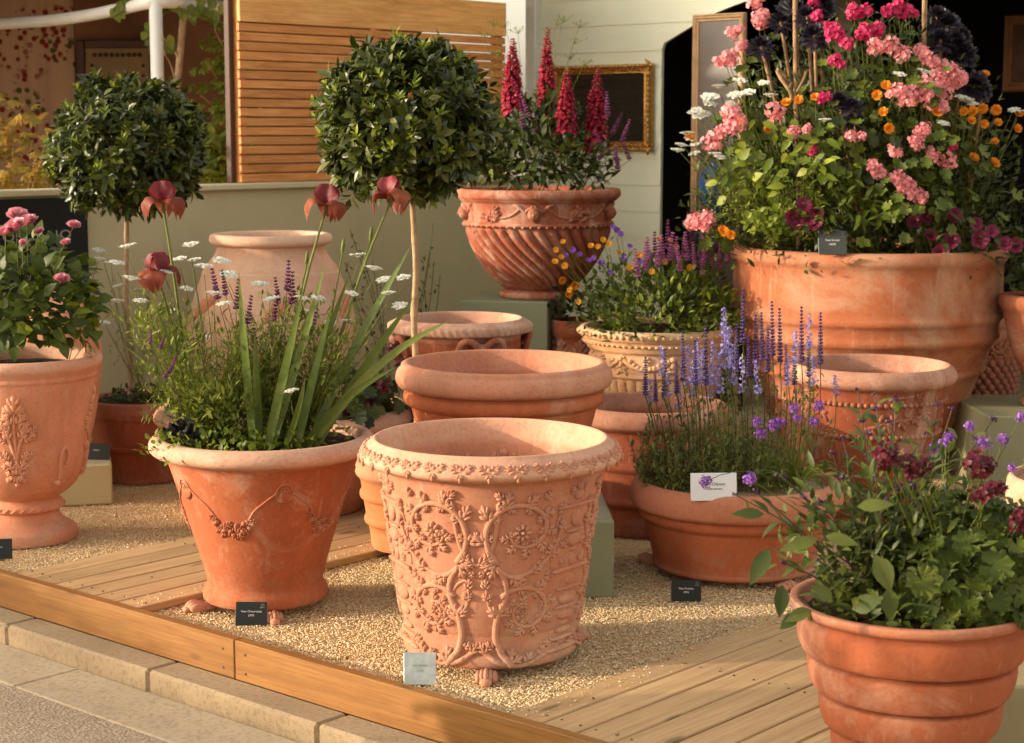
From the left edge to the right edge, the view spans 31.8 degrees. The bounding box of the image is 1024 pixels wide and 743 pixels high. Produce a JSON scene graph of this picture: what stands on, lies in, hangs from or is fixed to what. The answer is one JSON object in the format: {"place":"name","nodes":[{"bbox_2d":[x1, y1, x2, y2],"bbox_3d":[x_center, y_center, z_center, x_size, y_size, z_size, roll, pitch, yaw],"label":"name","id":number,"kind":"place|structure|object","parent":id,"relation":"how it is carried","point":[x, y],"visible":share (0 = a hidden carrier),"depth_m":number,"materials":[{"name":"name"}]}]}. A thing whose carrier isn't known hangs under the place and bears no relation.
{"place":"outdoors","nodes":[
{"label":"outdoors","id":0,"kind":"place"},
{"bbox_2d":[0,151,524,742],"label":"road","id":1,"kind":"structure","parent":0,"point":[26,717],"depth_m":5.05,"materials":[{"name":"concrete"}]},
{"bbox_2d":[0,643,298,742],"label":"gutter","id":2,"kind":"object","parent":1,"relation":"on","point":[149,714],"visible":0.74,"depth_m":5.21,"materials":[{"name":"concrete"}]},
{"bbox_2d":[0,0,419,189],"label":"marquee","id":3,"kind":"object","parent":1,"relation":"on","point":[38,39],"visible":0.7,"depth_m":12.23,"materials":[{"name":"fabric"}]},
{"bbox_2d":[76,40,150,124],"bbox_3d":[-2.672,-1.949,12.209,0.547,0.590,0.050,0,8,0],"label":"sampler picture","id":4,"kind":"object","parent":3,"relation":"attached to","point":[118,56],"visible":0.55,"depth_m":12.19},
{"bbox_2d":[0,607,437,742],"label":"kerb","id":5,"kind":"structure","parent":1,"relation":"on","point":[287,717],"depth_m":5.23,"materials":[{"name":"stone"}]},
{"bbox_2d":[525,0,1023,318],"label":"stall building","id":6,"kind":"structure","parent":1,"relation":"on","point":[653,186],"depth_m":10.55,"materials":[{"name":"white paint"}]},
{"bbox_2d":[550,59,654,154],"bbox_3d":[0.506,-1.507,10.292,0.781,0.542,0.050,7,10,41],"label":"framed picture","id":7,"kind":"object","parent":6,"relation":"attached to","point":[629,88],"depth_m":10.19,"materials":[{"name":"gold glass"}]},
{"bbox_2d":[1002,14,1023,91],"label":"picture","id":8,"kind":"object","parent":6,"relation":"attached to","point":[1013,66],"visible":1,"depth_m":10.79},
{"bbox_2d":[421,0,525,145],"label":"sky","id":9,"kind":"structure","parent":0,"point":[515,9],"materials":[{"name":"white"}]},
{"bbox_2d":[0,349,1023,715],"bbox_3d":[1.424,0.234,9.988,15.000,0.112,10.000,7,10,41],"label":"gravel bed","id":10,"kind":"object","parent":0,"point":[748,399],"depth_m":5.79,"materials":[{"name":"gravel"}]},
{"bbox_2d":[0,93,74,189],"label":"golden maple","id":11,"kind":"object","parent":10,"relation":"on","point":[29,172],"visible":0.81,"depth_m":8.90,"materials":[{"name":"plant"}]},
{"bbox_2d":[0,345,102,548],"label":"footed urn","id":12,"kind":"object","parent":10,"relation":"on","point":[47,396],"visible":0.99,"depth_m":6.47,"materials":[{"name":"orange ceramic"}]},
{"bbox_2d":[0,207,114,361],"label":"rose bush","id":13,"kind":"object","parent":12,"relation":"on","point":[21,302],"visible":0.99,"depth_m":6.44,"materials":[{"name":"green plant"}]},
{"bbox_2d":[59,457,112,505],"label":"plinth","id":14,"kind":"structure","parent":10,"relation":"on","point":[92,485],"depth_m":7.25,"materials":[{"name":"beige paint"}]},
{"bbox_2d":[91,390,174,484],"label":"banded pot","id":15,"kind":"object","parent":10,"relation":"on","point":[121,428],"visible":0.49,"depth_m":7.63,"materials":[{"name":"brown ceramic"}]},
{"bbox_2d":[92,247,152,399],"bbox_3d":[-1.651,-0.192,7.658,0.275,0.666,0.226,0,8,0],"label":"wild carrot","id":16,"kind":"object","parent":15,"relation":"on","point":[99,251],"visible":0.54,"depth_m":7.69,"materials":[{"name":"green plant"}]},
{"bbox_2d":[36,67,215,397],"bbox_3d":[-1.635,-0.565,7.695,0.763,1.454,0.768,0,8,0],"label":"bay tree","id":17,"kind":"object","parent":15,"relation":"on","point":[152,131],"visible":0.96,"depth_m":7.48,"materials":[{"name":"green plant"}]},
{"bbox_2d":[109,0,223,156],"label":"birch tree","id":18,"kind":"object","parent":10,"relation":"on","point":[117,12],"visible":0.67,"depth_m":9.48,"materials":[{"name":"green plant"}]},
{"bbox_2d":[184,11,267,183],"bbox_3d":[-1.539,-0.827,9.711,0.479,2.236,0.427,0,8,0],"label":"maple sapling","id":19,"kind":"object","parent":10,"relation":"on","point":[217,109],"visible":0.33,"depth_m":9.55,"materials":[{"name":"plant"}]},
{"bbox_2d":[199,126,263,183],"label":"yew hedge","id":20,"kind":"object","parent":10,"relation":"on","point":[217,173],"visible":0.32,"depth_m":9.39,"materials":[{"name":"green plant"}]},
{"bbox_2d":[235,602,266,625],"bbox_3d":[-0.797,0.741,5.506,0.096,0.072,0.026,1,-6,-6],"label":"price card","id":21,"kind":"object","parent":10,"relation":"on","point":[250,613],"visible":1,"depth_m":5.49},
{"bbox_2d":[148,417,373,610],"bbox_3d":[-0.785,0.454,5.709,0.712,0.525,0.712,0,8,0],"label":"garland pot","id":22,"kind":"object","parent":10,"relation":"on","point":[262,524],"visible":0.91,"depth_m":5.50,"materials":[{"name":"orange ceramic"}]},
{"bbox_2d":[124,180,198,440],"bbox_3d":[-1.053,-0.164,5.535,0.166,0.843,0.262,5,9,34],"label":"iris","id":23,"kind":"object","parent":22,"relation":"in","point":[163,199],"visible":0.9,"depth_m":5.47,"materials":[{"name":"plant"}]},
{"bbox_2d":[109,241,294,444],"bbox_3d":[-0.939,-0.075,5.585,0.554,0.654,0.472,0,8,0],"label":"white lace flower","id":24,"kind":"object","parent":22,"relation":"in","point":[205,422],"visible":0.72,"depth_m":5.55,"materials":[{"name":"green plant"}]},
{"bbox_2d":[134,414,352,465],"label":"golden creeper","id":25,"kind":"object","parent":22,"relation":"in","point":[244,440],"visible":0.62,"depth_m":5.51,"materials":[{"name":"green plant"}]},
{"bbox_2d":[118,285,371,442],"bbox_3d":[-0.816,-0.014,5.565,0.780,0.516,0.405,-2,8,-13],"label":"bush basil","id":26,"kind":"object","parent":22,"relation":"on","point":[219,386],"visible":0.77,"depth_m":5.53,"materials":[{"name":"green plant"}]},
{"bbox_2d":[210,260,318,431],"bbox_3d":[-0.770,-0.056,5.630,0.214,0.583,0.288,5,9,33],"label":"salvia","id":27,"kind":"object","parent":22,"relation":"on","point":[247,319],"visible":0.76,"depth_m":5.62,"materials":[{"name":"purple plant"}]},
{"bbox_2d":[239,184,346,449],"bbox_3d":[-0.679,-0.153,5.507,0.253,0.829,0.513,1,8,11],"label":"iris","id":28,"kind":"object","parent":22,"relation":"in","point":[326,198],"visible":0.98,"depth_m":5.50,"materials":[{"name":"plant"}]},
{"bbox_2d":[208,253,410,441],"bbox_3d":[-0.620,-0.068,5.591,0.611,0.616,0.491,0,8,0],"label":"white lace flower","id":29,"kind":"object","parent":22,"relation":"on","point":[315,403],"visible":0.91,"depth_m":5.57,"materials":[{"name":"green plant"}]},
{"bbox_2d":[289,176,448,447],"bbox_3d":[-0.371,-0.170,5.548,0.494,0.852,0.452,7,10,40],"label":"iris","id":30,"kind":"object","parent":22,"relation":"in","point":[398,198],"visible":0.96,"depth_m":5.56,"materials":[{"name":"plant"}]},
{"bbox_2d":[0,175,539,442],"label":"wall","id":31,"kind":"structure","parent":10,"relation":"on","point":[460,271],"depth_m":9.24,"materials":[{"name":"green paint"}]},
{"bbox_2d":[0,198,88,319],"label":"sign board","id":32,"kind":"object","parent":31,"relation":"attached to","point":[55,215],"visible":0.38,"depth_m":8.18,"materials":[{"name":"black"}]},
{"bbox_2d":[223,0,505,182],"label":"slat fence","id":33,"kind":"object","parent":31,"relation":"on","point":[378,17],"visible":0.59,"depth_m":9.30,"materials":[{"name":"brown wood"}]},
{"bbox_2d":[188,230,356,388],"bbox_3d":[-1.104,-0.122,8.308,0.774,1.032,0.773,0,8,0],"label":"oil jar","id":34,"kind":"object","parent":10,"relation":"on","point":[259,255],"visible":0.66,"depth_m":8.01,"materials":[{"name":"ceramic"}]},
{"bbox_2d":[345,223,439,396],"bbox_3d":[-0.572,-0.196,8.753,0.475,1.061,0.097,0,8,0],"label":"wild carrot","id":35,"kind":"object","parent":10,"relation":"on","point":[382,329],"visible":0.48,"depth_m":8.73,"materials":[{"name":"green plant"}]},
{"bbox_2d":[17,424,785,611],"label":"deck","id":36,"kind":"structure","parent":10,"relation":"on","point":[175,567],"depth_m":6.11,"materials":[{"name":"wood"}]},
{"bbox_2d":[153,389,412,515],"bbox_3d":[-0.890,0.331,7.107,1.025,0.402,1.025,0,8,0],"label":"wide pot","id":37,"kind":"object","parent":36,"relation":"on","point":[353,501],"visible":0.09,"depth_m":6.90,"materials":[{"name":"orange ceramic"}]},
{"bbox_2d":[165,342,407,428],"bbox_3d":[-0.872,0.034,6.958,0.963,0.332,0.631,0,8,0],"label":"pelargonium","id":38,"kind":"object","parent":37,"relation":"in","point":[376,392],"visible":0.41,"depth_m":6.81,"materials":[{"name":"green plant"}]},
{"bbox_2d":[355,459,391,553],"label":"ribbed pot","id":39,"kind":"object","parent":36,"relation":"on","point":[371,497],"visible":0.18,"depth_m":6.30,"materials":[{"name":"ceramic"}]},
{"bbox_2d":[307,25,509,421],"bbox_3d":[-0.360,-0.419,6.295,0.711,1.555,0.713,0,8,0],"label":"bay tree","id":40,"kind":"object","parent":39,"relation":"on","point":[437,151],"visible":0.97,"depth_m":6.04,"materials":[{"name":"green plant"}]},
{"bbox_3d":[-0.204,0.451,7.143,0.460,0.154,0.460,0,8,0],"label":"plinth","id":41,"kind":"object","parent":36,"relation":"on","visible":0},
{"bbox_2d":[387,311,532,422],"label":"rope rim pot","id":42,"kind":"object","parent":41,"relation":"on","point":[468,330],"visible":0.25,"depth_m":6.88,"materials":[{"name":"orange ceramic"}]},
{"bbox_2d":[403,652,435,684],"bbox_3d":[-0.254,0.813,4.920,0.090,0.088,0.026,2,-15,-13],"label":"price card","id":43,"kind":"object","parent":10,"relation":"on","point":[419,668],"visible":1,"depth_m":4.91,"materials":[{"name":"white paper"}]},
{"bbox_2d":[357,418,623,668],"bbox_3d":[-0.061,0.486,5.154,0.753,0.610,0.756,0,8,0],"label":"scroll pot","id":44,"kind":"object","parent":10,"relation":"on","point":[490,523],"visible":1,"depth_m":4.93,"materials":[{"name":"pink ceramic"}]},
{"bbox_2d":[459,291,565,350],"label":"plinth","id":45,"kind":"structure","parent":10,"relation":"on","point":[537,314],"depth_m":8.71,"materials":[{"name":"green paint"}]},
{"bbox_2d":[457,186,620,299],"bbox_3d":[0.129,-0.636,8.894,0.816,0.538,0.816,0,8,0],"label":"swirled pot","id":46,"kind":"object","parent":45,"relation":"on","point":[515,236],"visible":0.96,"depth_m":8.62,"materials":[{"name":"orange ceramic"}]},
{"bbox_2d":[492,38,532,189],"bbox_3d":[0.000,-1.231,8.701,0.252,0.747,0.250,0,8,0],"label":"lupin","id":47,"kind":"object","parent":46,"relation":"on","point":[511,99],"visible":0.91,"depth_m":8.62,"materials":[{"name":"red plant"}]},
{"bbox_2d":[523,26,556,190],"bbox_3d":[0.120,-1.283,8.836,0.254,0.815,0.263,-5,9,-31],"label":"lupin","id":48,"kind":"object","parent":46,"relation":"on","point":[545,81],"visible":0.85,"depth_m":8.81,"materials":[{"name":"pink plant"}]},
{"bbox_2d":[466,87,622,190],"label":"bushy plant","id":49,"kind":"object","parent":46,"relation":"on","point":[511,149],"visible":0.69,"depth_m":8.66,"materials":[{"name":"green plant"}]},
{"bbox_2d":[537,68,578,189],"bbox_3d":[0.215,-1.155,8.681,0.202,0.604,0.250,-1,8,-9],"label":"lupin","id":50,"kind":"object","parent":46,"relation":"on","point":[565,106],"visible":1,"depth_m":8.59,"materials":[{"name":"red plant"}]},
{"bbox_2d":[519,92,631,189],"bbox_3d":[0.303,-1.101,8.688,0.544,0.495,0.224,0,8,0],"label":"salvia","id":51,"kind":"object","parent":46,"relation":"on","point":[600,142],"visible":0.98,"depth_m":8.62,"materials":[{"name":"purple plant"}]},
{"bbox_2d":[565,66,609,189],"bbox_3d":[0.403,-1.166,8.715,0.229,0.618,0.268,-6,10,-40],"label":"lupin","id":52,"kind":"object","parent":46,"relation":"on","point":[595,118],"visible":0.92,"depth_m":8.69,"materials":[{"name":"red plant"}]},
{"bbox_2d":[551,316,604,354],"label":"acanthus pot","id":53,"kind":"object","parent":10,"relation":"on","point":[563,340],"visible":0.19,"depth_m":8.69,"materials":[{"name":"orange ceramic"}]},
{"bbox_2d":[546,276,614,326],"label":"bushy plant","id":54,"kind":"object","parent":53,"relation":"in","point":[567,295],"visible":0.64,"depth_m":8.69,"materials":[{"name":"green plant"}]},
{"bbox_2d":[584,491,613,597],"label":"plinth","id":55,"kind":"structure","parent":10,"relation":"on","point":[600,581],"depth_m":5.81,"materials":[{"name":"green paint"}]},
{"bbox_2d":[395,349,612,426],"bbox_3d":[-0.027,0.203,6.051,0.727,0.479,0.727,0,8,0],"label":"rolled rim pot","id":56,"kind":"object","parent":55,"relation":"on","point":[569,387],"visible":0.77,"depth_m":5.79,"materials":[{"name":"orange ceramic"}]},
{"bbox_2d":[592,391,729,538],"bbox_3d":[0.520,0.353,6.847,0.609,0.479,0.609,0,8,0],"label":"banded pot","id":57,"kind":"object","parent":10,"relation":"on","point":[620,417],"visible":0.29,"depth_m":6.63,"materials":[{"name":"orange ceramic"}]},
{"bbox_2d":[690,12,746,406],"bbox_3d":[1.115,-0.845,9.831,0.340,2.181,0.030,7,10,41],"label":"tall mirror","id":58,"kind":"object","parent":10,"relation":"on","point":[710,39],"visible":0.38,"depth_m":9.79,"materials":[{"name":"mirror"}]},
{"bbox_2d":[630,461,843,582],"bbox_3d":[0.765,0.510,6.154,0.721,0.301,0.721,0,8,0],"label":"bowl","id":59,"kind":"object","parent":10,"relation":"on","point":[715,540],"visible":0.56,"depth_m":5.89,"materials":[{"name":"orange ceramic"}]},
{"bbox_2d":[645,342,707,483],"bbox_3d":[0.566,0.140,6.068,0.219,0.505,0.146,2,8,14],"label":"catmint","id":60,"kind":"object","parent":59,"relation":"in","point":[699,379],"visible":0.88,"depth_m":6.05,"materials":[{"name":"purple plant"}]},
{"bbox_2d":[642,328,710,486],"bbox_3d":[0.556,0.127,6.070,0.252,0.567,0.237,0,8,0],"label":"salvia","id":61,"kind":"object","parent":59,"relation":"on","point":[676,383],"visible":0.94,"depth_m":6.01,"materials":[{"name":"purple plant"}]},
{"bbox_2d":[626,403,791,495],"bbox_3d":[0.673,0.260,6.133,0.563,0.290,0.539,0,8,0],"label":"catmint","id":62,"kind":"object","parent":59,"relation":"in","point":[674,476],"visible":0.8,"depth_m":6.01,"materials":[{"name":"green plant"}]},
{"bbox_2d":[690,473,736,500],"bbox_3d":[0.651,0.373,5.826,0.150,0.090,0.026,0,-2,-3],"label":"price card","id":63,"kind":"object","parent":59,"relation":"on","point":[724,485],"visible":0.86,"depth_m":5.81,"materials":[{"name":"paper"}]},
{"bbox_2d":[705,307,761,473],"bbox_3d":[0.740,0.087,6.097,0.194,0.621,0.231,0,8,0],"label":"catmint","id":64,"kind":"object","parent":59,"relation":"in","point":[724,352],"visible":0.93,"depth_m":6.02,"materials":[{"name":"purple plant"}]},
{"bbox_2d":[724,288,788,478],"bbox_3d":[0.843,0.054,6.161,0.265,0.689,0.226,0,8,0],"label":"salvia","id":65,"kind":"object","parent":59,"relation":"on","point":[762,356],"visible":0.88,"depth_m":6.14,"materials":[{"name":"purple plant"}]},
{"bbox_2d":[699,400,838,490],"bbox_3d":[0.862,0.253,5.863,0.313,0.338,0.561,4,9,30],"label":"verbena","id":66,"kind":"object","parent":59,"relation":"on","point":[774,424],"visible":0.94,"depth_m":5.94,"materials":[{"name":"purple plant"}]},
{"bbox_2d":[786,306,825,481],"bbox_3d":[1.012,0.087,6.163,0.148,0.610,0.142,5,9,35],"label":"salvia","id":67,"kind":"object","parent":59,"relation":"on","point":[819,351],"visible":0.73,"depth_m":6.19,"materials":[{"name":"purple plant"}]},
{"bbox_2d":[779,314,840,482],"bbox_3d":[1.011,0.096,6.091,0.220,0.585,0.143,0,8,0],"label":"catmint","id":68,"kind":"object","parent":59,"relation":"on","point":[808,341],"visible":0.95,"depth_m":6.08,"materials":[{"name":"purple plant"}]},
{"bbox_2d":[511,566,973,742],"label":"deck","id":69,"kind":"structure","parent":10,"relation":"on","point":[691,701],"depth_m":4.70,"materials":[{"name":"wood"}]},
{"bbox_2d":[0,569,610,742],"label":"deck fascia","id":70,"kind":"structure","parent":69,"relation":"attached to","point":[437,717],"depth_m":5.11,"materials":[{"name":"wood"}]},
{"bbox_2d":[790,575,1023,742],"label":"stepped pot","id":71,"kind":"object","parent":69,"relation":"on","point":[872,683],"visible":0.7,"depth_m":3.77,"materials":[{"name":"orange ceramic"}]},
{"bbox_2d":[731,387,1013,642],"bbox_3d":[0.769,0.302,3.857,0.649,0.510,0.457,0,8,0],"label":"dark salvia","id":72,"kind":"object","parent":71,"relation":"on","point":[872,534],"visible":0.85,"depth_m":3.81,"materials":[{"name":"green plant"}]},
{"bbox_2d":[742,410,1023,527],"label":"verbena","id":73,"kind":"object","parent":71,"relation":"on","point":[969,427],"visible":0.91,"depth_m":4.01,"materials":[{"name":"purple plant"}]},
{"bbox_2d":[872,441,1023,629],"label":"pelargonium","id":74,"kind":"object","parent":71,"relation":"in","point":[997,587],"visible":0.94,"depth_m":3.75,"materials":[{"name":"green plant"}]},
{"bbox_2d":[989,661,1023,742],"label":"plinth","id":75,"kind":"structure","parent":69,"relation":"on","point":[1011,729],"depth_m":4.26,"materials":[{"name":"paint"}]},
{"bbox_2d":[730,238,1008,466],"bbox_3d":[1.579,-0.070,8.062,1.216,0.994,1.216,0,8,0],"label":"giant pot","id":76,"kind":"object","parent":10,"relation":"on","point":[941,307],"visible":0.58,"depth_m":7.53,"materials":[{"name":"ceramic"}]},
{"bbox_2d":[683,209,750,253],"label":"geranium","id":77,"kind":"object","parent":76,"relation":"on","point":[693,221],"visible":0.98,"depth_m":7.67,"materials":[{"name":"pink plant"}]},
{"bbox_2d":[670,77,777,248],"bbox_3d":[0.914,-0.870,7.704,0.461,0.770,0.359,0,8,0],"label":"yarrow","id":78,"kind":"object","parent":76,"relation":"on","point":[697,112],"visible":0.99,"depth_m":7.75,"materials":[{"name":"white plant"}]},
{"bbox_2d":[700,101,792,250],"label":"geranium","id":79,"kind":"object","parent":76,"relation":"on","point":[730,116],"visible":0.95,"depth_m":7.58,"materials":[{"name":"pink plant"}]},
{"bbox_2d":[709,0,801,247],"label":"geranium","id":80,"kind":"object","parent":76,"relation":"on","point":[732,55],"visible":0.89,"depth_m":7.72,"materials":[{"name":"pink plant"}]},
{"bbox_2d":[740,203,824,237],"bbox_3d":[1.127,-0.628,7.476,0.359,0.145,0.133,0,8,0],"label":"creeping mint","id":81,"kind":"object","parent":76,"relation":"on","point":[769,222],"visible":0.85,"depth_m":7.46,"materials":[{"name":"green plant"}]},
{"bbox_2d":[704,119,861,250],"bbox_3d":[1.114,-0.757,7.526,0.476,0.593,0.537,-4,9,-27],"label":"mallow","id":82,"kind":"object","parent":76,"relation":"on","point":[756,176],"visible":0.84,"depth_m":7.48,"materials":[{"name":"green plant"}]},
{"bbox_2d":[744,0,836,225],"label":"aeonium","id":83,"kind":"object","parent":76,"relation":"on","point":[812,27],"visible":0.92,"depth_m":7.66,"materials":[{"name":"plant"}]},
{"bbox_2d":[785,197,860,252],"bbox_3d":[1.324,-0.587,7.463,0.408,0.275,0.111,-3,8,-21],"label":"petunia","id":84,"kind":"object","parent":76,"relation":"on","point":[794,220],"visible":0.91,"depth_m":7.42,"materials":[{"name":"purple plant"}]},
{"bbox_2d":[769,118,901,253],"bbox_3d":[1.365,-0.761,7.540,0.517,0.599,0.360,-1,8,-10],"label":"geranium","id":85,"kind":"object","parent":76,"relation":"on","point":[819,131],"visible":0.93,"depth_m":7.43,"materials":[{"name":"pink plant"}]},
{"bbox_2d":[675,0,1023,279],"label":"shrubby foliage","id":86,"kind":"object","parent":76,"relation":"in","point":[989,197],"visible":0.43,"depth_m":7.73,"materials":[{"name":"green plant"}]},
{"bbox_2d":[829,90,871,252],"bbox_3d":[1.502,-0.832,7.665,0.154,0.720,0.489,5,9,33],"label":"aeonium","id":87,"kind":"object","parent":76,"relation":"on","point":[845,105],"visible":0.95,"depth_m":7.45,"materials":[{"name":"plant"}]},
{"bbox_2d":[776,0,926,253],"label":"cane obelisk","id":88,"kind":"object","parent":76,"relation":"in","point":[785,81],"visible":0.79,"depth_m":7.66,"materials":[{"name":"wood"}]},
{"bbox_2d":[804,162,900,253],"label":"sage plant","id":89,"kind":"object","parent":76,"relation":"on","point":[835,194],"visible":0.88,"depth_m":7.43,"materials":[{"name":"green plant"}]},
{"bbox_2d":[797,0,920,247],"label":"geranium","id":90,"kind":"object","parent":76,"relation":"in","point":[866,30],"visible":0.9,"depth_m":7.55,"materials":[{"name":"pink plant"}]},
{"bbox_2d":[788,53,958,251],"bbox_3d":[1.480,-0.906,7.615,0.634,0.867,0.507,-3,8,-19],"label":"geranium","id":91,"kind":"object","parent":76,"relation":"on","point":[875,140],"visible":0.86,"depth_m":7.48,"materials":[{"name":"pink plant"}]},
{"bbox_2d":[865,0,947,231],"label":"geranium","id":92,"kind":"object","parent":76,"relation":"on","point":[898,8],"visible":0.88,"depth_m":7.60,"materials":[{"name":"pink plant"}]},
{"bbox_2d":[845,121,978,253],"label":"geranium","id":93,"kind":"object","parent":76,"relation":"on","point":[917,139],"visible":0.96,"depth_m":7.43,"materials":[{"name":"pink plant"}]},
{"bbox_2d":[865,169,976,252],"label":"geranium","id":94,"kind":"object","parent":76,"relation":"in","point":[903,183],"visible":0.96,"depth_m":7.40,"materials":[{"name":"pink plant"}]},
{"bbox_2d":[859,34,990,252],"bbox_3d":[1.726,-0.951,7.653,0.556,0.944,0.576,0,8,0],"label":"geranium","id":95,"kind":"object","parent":76,"relation":"on","point":[934,93],"visible":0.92,"depth_m":7.49,"materials":[{"name":"pink plant"}]},
{"bbox_2d":[871,70,1023,252],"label":"marigold","id":96,"kind":"object","parent":76,"relation":"on","point":[971,111],"visible":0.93,"depth_m":7.60,"materials":[{"name":"orange plant"}]},
{"bbox_2d":[921,5,979,244],"bbox_3d":[1.851,-1.041,7.819,0.243,1.085,0.314,-2,8,-17],"label":"aeonium","id":97,"kind":"object","parent":76,"relation":"on","point":[946,31],"visible":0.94,"depth_m":7.68,"materials":[{"name":"plant"}]},
{"bbox_2d":[906,208,1022,268],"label":"petunia","id":98,"kind":"object","parent":76,"relation":"on","point":[981,238],"visible":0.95,"depth_m":7.47,"materials":[{"name":"purple plant"}]},
{"bbox_2d":[955,69,992,241],"bbox_3d":[1.989,-0.896,7.761,0.156,0.812,0.242,3,8,24],"label":"aeonium","id":99,"kind":"object","parent":76,"relation":"on","point":[977,94],"visible":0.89,"depth_m":7.65,"materials":[{"name":"plant"}]},
{"bbox_2d":[789,354,957,521],"bbox_3d":[1.393,0.268,6.998,0.645,0.607,0.645,0,8,0],"label":"beaded pot","id":100,"kind":"object","parent":10,"relation":"on","point":[918,386],"visible":0.66,"depth_m":6.77,"materials":[{"name":"orange ceramic"}]},
{"bbox_2d":[945,394,1023,495],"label":"plinth","id":101,"kind":"structure","parent":10,"relation":"on","point":[979,410],"depth_m":7.52,"materials":[{"name":"green paint"}]},
{"bbox_2d":[998,291,1023,404],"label":"footed urn","id":102,"kind":"object","parent":101,"relation":"on","point":[1011,304],"visible":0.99,"depth_m":7.58,"materials":[{"name":"ceramic"}]},
{"bbox_2d":[971,318,1020,394],"bbox_3d":[2.255,-0.015,8.625,0.355,0.735,0.355,0,8,0],"label":"scaled jar","id":103,"kind":"object","parent":10,"relation":"on","point":[1001,373],"visible":0.13,"depth_m":8.47,"materials":[{"name":"orange ceramic"}]},
{"bbox_3d":[0.651,0.358,8.120,0.500,0.130,0.500,0,8,0],"label":"plinth","id":104,"kind":"object","parent":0,"visible":0},
{"bbox_2d":[577,317,738,397],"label":"frieze pot","id":105,"kind":"object","parent":104,"relation":"on","point":[623,356],"visible":0.48,"depth_m":7.80,"materials":[{"name":"beige ceramic"}]},
{"bbox_2d":[566,246,750,341],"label":"bedding plant","id":106,"kind":"object","parent":105,"relation":"in","point":[711,317],"visible":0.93,"depth_m":7.86,"materials":[{"name":"green plant"}]},
{"bbox_2d":[633,231,729,328],"bbox_3d":[0.726,-0.393,7.932,0.458,0.449,0.195,-3,8,-19],"label":"salvia","id":107,"kind":"object","parent":105,"relation":"on","point":[657,261],"visible":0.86,"depth_m":7.87,"materials":[{"name":"purple plant"}]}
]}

